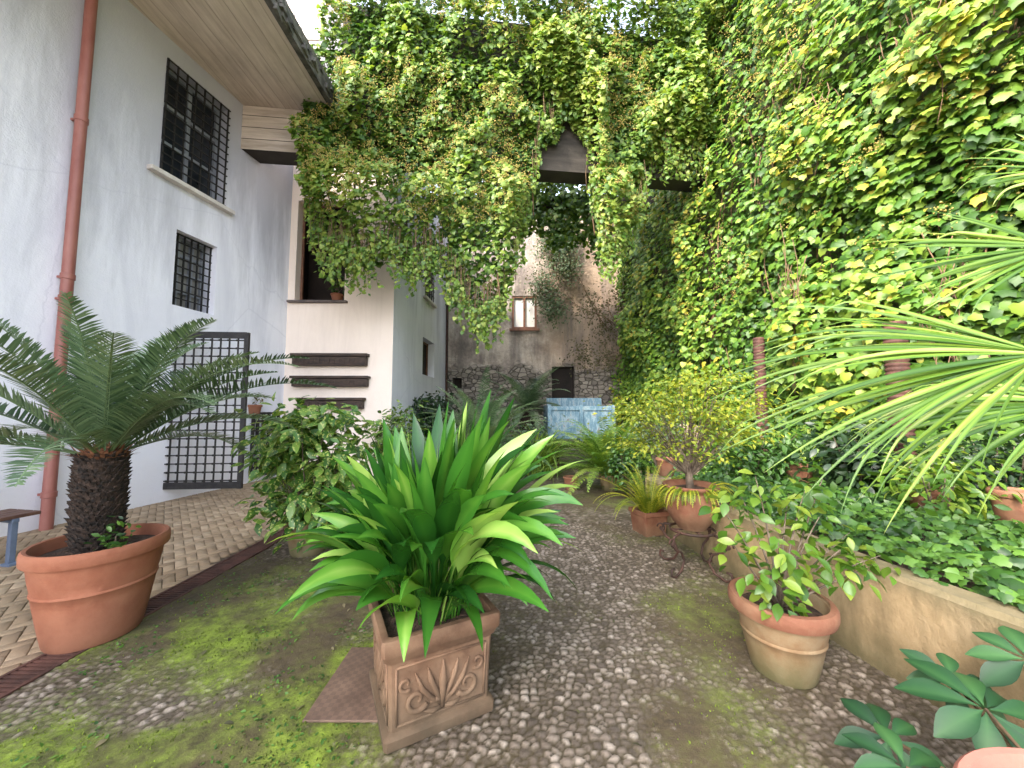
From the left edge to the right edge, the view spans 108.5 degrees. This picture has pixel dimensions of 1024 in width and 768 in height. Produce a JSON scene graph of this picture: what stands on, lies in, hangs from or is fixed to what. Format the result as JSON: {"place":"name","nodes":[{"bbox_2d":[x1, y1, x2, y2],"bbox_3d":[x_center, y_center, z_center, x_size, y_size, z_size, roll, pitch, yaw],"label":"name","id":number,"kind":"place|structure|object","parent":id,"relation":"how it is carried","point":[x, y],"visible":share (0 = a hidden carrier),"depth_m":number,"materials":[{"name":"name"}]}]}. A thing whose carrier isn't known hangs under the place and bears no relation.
{"place":"outdoors","nodes":[
{"label":"outdoors","id":0,"kind":"place"},
{"bbox_2d":[0,477,354,675],"bbox_3d":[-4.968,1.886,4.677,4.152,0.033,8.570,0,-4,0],"label":"brick paving","id":1,"kind":"structure","parent":0,"point":[219,513],"depth_m":4.30,"materials":[{"name":"beige brick"}]},
{"bbox_2d":[0,509,40,566],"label":"garden bench","id":2,"kind":"object","parent":1,"relation":"on","point":[11,517],"visible":0.94,"depth_m":3.69,"materials":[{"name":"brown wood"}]},
{"bbox_2d":[16,523,170,654],"bbox_3d":[-2.871,1.394,2.559,0.716,0.635,0.716,0,-4,0],"label":"plant pot","id":3,"kind":"object","parent":1,"relation":"on","point":[80,602],"visible":0.89,"depth_m":2.36,"materials":[{"name":"ceramic"}]},
{"bbox_2d":[83,516,141,549],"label":"weed","id":4,"kind":"object","parent":3,"relation":"in","point":[103,538],"visible":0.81,"depth_m":2.46,"materials":[{"name":"green plant"}]},
{"bbox_2d":[0,290,336,553],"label":"cycad","id":5,"kind":"object","parent":3,"relation":"in","point":[120,407],"visible":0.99,"depth_m":2.48,"materials":[{"name":"green plant"}]},
{"bbox_2d":[0,529,285,699],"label":"drain grate","id":6,"kind":"object","parent":1,"relation":"on","point":[19,677],"visible":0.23,"depth_m":2.95,"materials":[{"name":"metal"}]},
{"bbox_2d":[286,0,348,82],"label":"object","id":7,"kind":"structure","parent":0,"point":[305,12],"depth_m":11.58,"materials":[{"name":"white"}]},
{"bbox_2d":[0,521,975,767],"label":"cobbled ground","id":8,"kind":"structure","parent":0,"point":[588,660],"depth_m":2.04,"materials":[{"name":"grey stone"}]},
{"bbox_2d":[8,571,367,767],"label":"weeds","id":9,"kind":"object","parent":8,"relation":"on","point":[215,747],"visible":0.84,"depth_m":1.97,"materials":[{"name":"green plant"}]},
{"bbox_2d":[283,518,324,557],"bbox_3d":[-2.221,1.644,4.015,0.484,0.360,0.484,0,-4,0],"label":"plant pot","id":10,"kind":"object","parent":8,"relation":"on","point":[292,544],"visible":0.2,"depth_m":3.84,"materials":[{"name":"ceramic"}]},
{"bbox_2d":[230,392,382,554],"bbox_3d":[-2.257,0.932,4.086,1.756,1.676,1.479,0,-4,0],"label":"aucuba bush","id":11,"kind":"object","parent":10,"relation":"in","point":[288,453],"visible":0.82,"depth_m":3.75,"materials":[{"name":"green plant"}]},
{"bbox_2d":[302,647,377,721],"bbox_3d":[-0.700,1.676,2.088,0.660,0.012,0.560,0,-4,0],"label":"tread plate","id":12,"kind":"object","parent":8,"relation":"on","point":[346,695],"visible":0.49,"depth_m":1.97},
{"bbox_2d":[0,525,761,756],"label":"fallen leaves","id":13,"kind":"object","parent":8,"relation":"on","point":[259,662],"visible":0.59,"depth_m":2.23,"materials":[{"name":"brown plant"}]},
{"bbox_2d":[0,537,830,767],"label":"moss","id":14,"kind":"object","parent":8,"relation":"on","point":[72,729],"visible":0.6,"depth_m":2.12,"materials":[{"name":"green plant"}]},
{"bbox_2d":[368,577,499,753],"bbox_3d":[-0.452,1.428,2.012,0.590,0.492,0.590,2,-5,-27],"label":"square planter","id":15,"kind":"object","parent":8,"relation":"on","point":[418,695],"visible":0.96,"depth_m":1.78,"materials":[{"name":"ceramic"}]},
{"bbox_2d":[265,390,582,661],"bbox_3d":[-0.386,0.626,2.098,1.694,1.224,1.550,0,-4,0],"label":"aspidistra","id":16,"kind":"object","parent":15,"relation":"in","point":[442,501],"visible":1,"depth_m":1.77,"materials":[{"name":"green plant"}]},
{"bbox_2d":[628,506,668,536],"bbox_3d":[1.720,1.728,4.641,0.350,0.300,0.350,1,-4,-17],"label":"plant pot","id":17,"kind":"object","parent":8,"relation":"on","point":[644,524],"visible":0.75,"depth_m":4.51,"materials":[{"name":"brown ceramic"}]},
{"bbox_2d":[586,458,684,518],"bbox_3d":[1.707,1.334,4.743,1.463,0.624,1.464,0,-4,0],"label":"asparagus fern","id":18,"kind":"object","parent":17,"relation":"in","point":[644,503],"visible":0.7,"depth_m":4.59,"materials":[{"name":"green plant"}]},
{"bbox_2d":[657,522,734,582],"bbox_3d":[1.739,1.591,3.548,0.552,0.401,0.552,-1,-4,11],"label":"iron stand","id":19,"kind":"object","parent":8,"relation":"on","point":[675,547],"visible":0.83,"depth_m":3.42,"materials":[{"name":"brown metal"}]},
{"bbox_2d":[662,479,720,531],"bbox_3d":[1.739,1.180,3.576,0.513,0.415,0.513,0,-4,0],"label":"plant pot","id":20,"kind":"object","parent":19,"relation":"on","point":[687,517],"visible":0.72,"depth_m":3.42,"materials":[{"name":"brown ceramic"}]},
{"bbox_2d":[654,481,737,515],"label":"trailing plant","id":21,"kind":"object","parent":20,"relation":"in","point":[684,494],"visible":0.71,"depth_m":3.37,"materials":[{"name":"green plant"}]},
{"bbox_2d":[583,362,823,488],"bbox_3d":[1.837,0.446,3.630,2.244,1.244,1.522,0,-4,0],"label":"golden shrub","id":22,"kind":"object","parent":20,"relation":"in","point":[688,462],"visible":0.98,"depth_m":3.53,"materials":[{"name":"green plant"}]},
{"bbox_2d":[727,576,840,689],"bbox_3d":[1.610,1.480,2.202,0.544,0.424,0.544,0,-4,0],"label":"plant pot","id":23,"kind":"object","parent":8,"relation":"on","point":[786,649],"visible":0.77,"depth_m":2.04,"materials":[{"name":"ceramic"}]},
{"bbox_2d":[698,465,914,620],"bbox_3d":[1.748,0.948,2.223,1.218,0.867,0.681,0,-4,0],"label":"camellia","id":24,"kind":"object","parent":23,"relation":"in","point":[781,594],"visible":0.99,"depth_m":2.17,"materials":[{"name":"green plant"}]},
{"bbox_2d":[953,747,1023,767],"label":"plant pot","id":25,"kind":"object","parent":8,"relation":"on","point":[1000,757],"visible":1,"depth_m":1.12,"materials":[{"name":"pink ceramic"}]},
{"bbox_2d":[834,626,1023,767],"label":"fatsia","id":26,"kind":"object","parent":25,"relation":"in","point":[957,716],"visible":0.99,"depth_m":1.44,"materials":[{"name":"green plant"}]},
{"bbox_2d":[348,0,664,195],"label":"sky","id":27,"kind":"structure","parent":0,"point":[622,10],"materials":[{"name":"white"}]},
{"bbox_2d":[516,450,703,521],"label":"cobbled path","id":28,"kind":"structure","parent":0,"point":[587,510],"depth_m":6.30,"materials":[{"name":"grey stone"}]},
{"bbox_2d":[357,399,429,462],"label":"leafy shrub","id":29,"kind":"object","parent":28,"relation":"on","point":[402,417],"visible":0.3,"depth_m":8.15,"materials":[{"name":"green plant"}]},
{"bbox_2d":[407,390,460,439],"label":"dark shrub","id":30,"kind":"object","parent":28,"relation":"on","point":[418,402],"visible":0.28,"depth_m":10.27,"materials":[{"name":"green plant"}]},
{"bbox_2d":[398,365,553,469],"bbox_3d":[-0.591,0.879,7.212,2.771,2.352,2.816,0,-4,0],"label":"cycad","id":31,"kind":"object","parent":28,"relation":"on","point":[492,411],"visible":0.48,"depth_m":6.95,"materials":[{"name":"green plant"}]},
{"bbox_2d":[474,365,569,433],"bbox_3d":[0.479,0.868,10.625,3.182,2.851,2.985,0,-4,0],"label":"cycad","id":32,"kind":"object","parent":28,"relation":"on","point":[530,396],"visible":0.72,"depth_m":10.33,"materials":[{"name":"green plant"}]},
{"bbox_2d":[493,413,557,448],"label":"leafy shrub","id":33,"kind":"object","parent":28,"relation":"on","point":[531,428],"visible":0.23,"depth_m":8.98,"materials":[{"name":"green plant"}]},
{"bbox_2d":[502,422,588,483],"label":"strap plant","id":34,"kind":"object","parent":28,"relation":"on","point":[546,450],"visible":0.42,"depth_m":8.15,"materials":[{"name":"green plant"}]},
{"bbox_2d":[563,475,578,490],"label":"plant pot","id":35,"kind":"object","parent":28,"relation":"on","point":[567,479],"visible":0.69,"depth_m":7.01,"materials":[{"name":"brown ceramic"}]},
{"bbox_2d":[539,398,615,467],"bbox_3d":[1.738,1.310,9.869,2.061,1.914,1.528,0,-4,0],"label":"wooden cart","id":36,"kind":"object","parent":28,"relation":"on","point":[579,410],"visible":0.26,"depth_m":9.24,"materials":[{"name":"blue paint"}]},
{"bbox_2d":[598,473,619,490],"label":"plant pot","id":37,"kind":"object","parent":28,"relation":"on","point":[607,485],"visible":0.55,"depth_m":6.96,"materials":[{"name":"ceramic"}]},
{"bbox_2d":[532,403,668,494],"bbox_3d":[1.893,1.203,7.188,3.085,1.756,2.846,0,-4,0],"label":"fern","id":38,"kind":"object","parent":37,"relation":"in","point":[592,453],"visible":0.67,"depth_m":6.92,"materials":[{"name":"green plant"}]},
{"bbox_2d":[589,428,675,498],"bbox_3d":[2.164,1.399,6.623,1.613,1.250,1.238,1,-4,-13],"label":"leafy shrub","id":39,"kind":"object","parent":28,"relation":"on","point":[619,465],"visible":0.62,"depth_m":6.39,"materials":[{"name":"green plant"}]},
{"bbox_2d":[622,406,687,473],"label":"silvery shrub","id":40,"kind":"object","parent":28,"relation":"on","point":[649,446],"visible":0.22,"depth_m":6.04,"materials":[{"name":"green plant"}]},
{"bbox_2d":[676,424,700,474],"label":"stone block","id":41,"kind":"structure","parent":28,"relation":"on","point":[677,470],"depth_m":6.25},
{"label":"ground","id":42,"kind":"structure","parent":0,"visible":0},
{"bbox_2d":[0,0,447,536],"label":"white house","id":43,"kind":"structure","parent":42,"relation":"on","point":[191,210],"depth_m":6.37,"materials":[{"name":"paint"}]},
{"bbox_2d":[37,0,97,530],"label":"downpipe","id":44,"kind":"object","parent":43,"relation":"attached to","point":[48,494],"visible":0.86,"depth_m":5.03,"materials":[{"name":"metal"}]},
{"bbox_2d":[146,58,234,214],"bbox_3d":[-5.938,-4.537,6.862,0.385,2.118,1.486,-1,-4,10],"label":"window","id":45,"kind":"structure","parent":43,"relation":"in","point":[191,126],"depth_m":6.85,"materials":[{"name":"black glass"}]},
{"bbox_2d":[172,233,212,313],"bbox_3d":[-6.064,-2.028,6.852,0.237,1.370,0.783,-1,-4,10],"label":"window","id":46,"kind":"structure","parent":43,"relation":"in","point":[189,266],"depth_m":6.93,"materials":[{"name":"black metal"}]},
{"bbox_2d":[163,331,250,489],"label":"iron gate","id":47,"kind":"structure","parent":43,"relation":"attached to","point":[194,483],"depth_m":6.35,"materials":[{"name":"black metal"}]},
{"bbox_2d":[247,405,262,415],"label":"hanging pot","id":48,"kind":"object","parent":43,"relation":"attached to","point":[252,409],"visible":0.64,"depth_m":7.88,"materials":[{"name":"ceramic"}]},
{"bbox_2d":[252,392,266,404],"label":"potted plant","id":49,"kind":"object","parent":48,"relation":"in","point":[256,399],"visible":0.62,"depth_m":7.99,"materials":[{"name":"green plant"}]},
{"bbox_2d":[249,412,279,474],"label":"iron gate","id":50,"kind":"structure","parent":43,"relation":"attached to","point":[257,430],"depth_m":7.95,"materials":[{"name":"black metal"}]},
{"bbox_2d":[286,206,347,302],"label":"window","id":51,"kind":"structure","parent":43,"relation":"in","point":[313,289],"depth_m":10.27,"materials":[{"name":"brown wood"}]},
{"bbox_2d":[290,353,369,365],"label":"carved beam","id":52,"kind":"structure","parent":43,"relation":"attached to","point":[338,359],"depth_m":8.68,"materials":[{"name":"brown wood"}]},
{"bbox_2d":[289,376,370,386],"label":"carved beam","id":53,"kind":"structure","parent":43,"relation":"attached to","point":[348,381],"depth_m":8.65,"materials":[{"name":"brown wood"}]},
{"bbox_2d":[297,398,365,408],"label":"carved beam","id":54,"kind":"structure","parent":43,"relation":"attached to","point":[360,404],"depth_m":8.61,"materials":[{"name":"brown wood"}]},
{"bbox_2d":[330,292,343,299],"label":"plant pot","id":55,"kind":"object","parent":43,"relation":"on","point":[337,296],"visible":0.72,"depth_m":8.97,"materials":[{"name":"ceramic"}]},
{"bbox_2d":[322,272,348,294],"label":"potted plant","id":56,"kind":"object","parent":55,"relation":"in","point":[336,287],"visible":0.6,"depth_m":9.04,"materials":[{"name":"green plant"}]},
{"bbox_2d":[422,341,427,375],"bbox_3d":[-2.957,-0.833,11.972,0.077,1.164,1.329,0,-4,3],"label":"window","id":57,"kind":"structure","parent":43,"relation":"in","point":[425,346],"depth_m":12.53,"materials":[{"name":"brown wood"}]},
{"bbox_2d":[423,270,436,307],"bbox_3d":[-2.730,-3.301,12.030,0.285,1.364,1.235,0,-4,3],"label":"window","id":58,"kind":"structure","parent":43,"relation":"in","point":[427,297],"depth_m":12.04,"materials":[{"name":"grey glass"}]},
{"bbox_2d":[241,5,719,211],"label":"concrete bridge","id":59,"kind":"structure","parent":43,"relation":"attached to","point":[265,136],"depth_m":8.46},
{"bbox_2d":[284,0,730,353],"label":"ivy curtain","id":60,"kind":"object","parent":59,"relation":"hanging from","point":[573,30],"visible":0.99,"depth_m":7.88,"materials":[{"name":"green plant"}]},
{"bbox_2d":[436,176,617,266],"bbox_3d":[0.378,-5.330,11.248,5.430,3.649,1.971,0,-4,0],"label":"ivy curtain","id":61,"kind":"object","parent":59,"relation":"hanging from","point":[544,217],"visible":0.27,"depth_m":10.94,"materials":[{"name":"green plant"}]},
{"bbox_2d":[445,212,625,449],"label":"back wall","id":62,"kind":"structure","parent":42,"relation":"on","point":[526,350],"depth_m":14.35,"materials":[{"name":"paint"}]},
{"bbox_2d":[509,296,538,330],"bbox_3d":[0.483,-2.763,14.433,1.165,1.394,0.210,0,-4,0],"label":"window","id":63,"kind":"structure","parent":62,"relation":"in","point":[522,319],"depth_m":14.50,"materials":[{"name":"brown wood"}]},
{"bbox_2d":[552,367,573,397],"bbox_3d":[1.981,0.362,14.510,0.878,2.036,0.040,0,-4,0],"label":"door","id":64,"kind":"structure","parent":62,"relation":"in","point":[565,382],"depth_m":14.52,"materials":[{"name":"black wood"}]},
{"bbox_2d":[514,219,630,383],"bbox_3d":[2.628,-3.554,14.057,5.121,7.377,1.305,0,-4,0],"label":"wall shrub","id":65,"kind":"object","parent":62,"relation":"attached to","point":[566,262],"visible":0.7,"depth_m":13.97,"materials":[{"name":"green plant"}]},
{"bbox_2d":[623,429,820,473],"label":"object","id":66,"kind":"object","parent":42,"relation":"on","point":[704,468],"depth_m":8.47,"materials":[{"name":"green plant"}]},
{"bbox_2d":[623,0,1023,469],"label":"boundary wall","id":67,"kind":"structure","parent":42,"relation":"on","point":[972,31],"depth_m":6.99,"materials":[{"name":"plant"}]},
{"bbox_2d":[609,0,1023,487],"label":"wall ivy","id":68,"kind":"object","parent":67,"relation":"attached to","point":[922,33],"depth_m":5.54,"materials":[{"name":"green plant"}]},
{"bbox_2d":[645,477,1023,746],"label":"planter wall","id":69,"kind":"structure","parent":42,"relation":"on","point":[930,617],"depth_m":2.09,"materials":[{"name":"beige concrete"}]},
{"bbox_2d":[727,481,1017,603],"bbox_3d":[3.895,1.201,2.806,3.200,0.145,4.850,0,-4,-6],"label":"planting bed","id":70,"kind":"object","parent":69,"relation":"in","point":[946,580],"visible":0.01,"depth_m":2.56,"materials":[{"name":"soil"}]},
{"bbox_2d":[655,457,675,476],"bbox_3d":[2.312,1.239,5.527,0.304,0.260,0.304,0,-4,0],"label":"plant pot","id":71,"kind":"object","parent":70,"relation":"on","point":[666,468],"visible":0.61,"depth_m":5.43,"materials":[{"name":"brown ceramic"}]},
{"bbox_2d":[677,414,823,485],"bbox_3d":[3.259,1.045,4.949,1.439,1.309,2.053,-4,-5,42],"label":"dark shrub","id":72,"kind":"object","parent":70,"relation":"on","point":[759,462],"visible":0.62,"depth_m":4.66,"materials":[{"name":"green plant"}]},
{"bbox_2d":[752,337,769,451],"bbox_3d":[4.189,0.445,6.184,0.176,2.475,0.176,0,-4,0],"label":"ribbed pipe","id":73,"kind":"object","parent":70,"relation":"on","point":[760,348],"visible":0.44,"depth_m":6.16,"materials":[{"name":"metal"}]},
{"bbox_2d":[785,463,812,485],"bbox_3d":[3.687,1.173,4.730,0.324,0.280,0.324,0,-4,0],"label":"plant pot","id":74,"kind":"object","parent":70,"relation":"on","point":[800,474],"visible":0.42,"depth_m":4.62,"materials":[{"name":"brown ceramic"}]},
{"bbox_2d":[667,467,1023,611],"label":"ground ivy","id":75,"kind":"object","parent":70,"relation":"on","point":[1003,546],"visible":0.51,"depth_m":2.60,"materials":[{"name":"green plant"}]},
{"bbox_2d":[781,400,943,498],"bbox_3d":[4.076,0.887,4.364,2.013,1.416,1.224,2,-4,-26],"label":"dark shrub","id":76,"kind":"object","parent":70,"relation":"on","point":[842,473],"visible":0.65,"depth_m":4.11,"materials":[{"name":"green plant"}]},
{"bbox_2d":[706,134,1023,534],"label":"fan palm","id":77,"kind":"object","parent":70,"relation":"on","point":[990,374],"visible":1,"depth_m":1.81,"materials":[{"name":"green plant"}]},
{"bbox_2d":[881,320,917,479],"bbox_3d":[4.623,0.402,4.383,0.226,2.310,0.226,0,-4,0],"label":"ribbed pipe","id":78,"kind":"object","parent":70,"relation":"on","point":[893,366],"visible":0.18,"depth_m":4.35,"materials":[{"name":"metal"}]},
{"bbox_2d":[909,487,951,512],"bbox_3d":[3.772,1.075,3.333,0.304,0.280,0.304,0,-4,0],"label":"plant pot","id":79,"kind":"object","parent":70,"relation":"on","point":[920,498],"visible":0.13,"depth_m":3.28,"materials":[{"name":"brown ceramic"}]},
{"bbox_2d":[857,431,1023,532],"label":"leafy shrub","id":80,"kind":"object","parent":70,"relation":"on","point":[941,481],"visible":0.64,"depth_m":3.14,"materials":[{"name":"green plant"}]},
{"bbox_2d":[903,417,1023,501],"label":"dark shrub","id":81,"kind":"object","parent":70,"relation":"on","point":[1014,479],"visible":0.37,"depth_m":3.51,"materials":[{"name":"green plant"}]},
{"bbox_2d":[985,486,1023,522],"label":"plant pot","id":82,"kind":"object","parent":70,"relation":"on","point":[1015,505],"visible":0.66,"depth_m":3.01,"materials":[{"name":"brown ceramic"}]}
]}

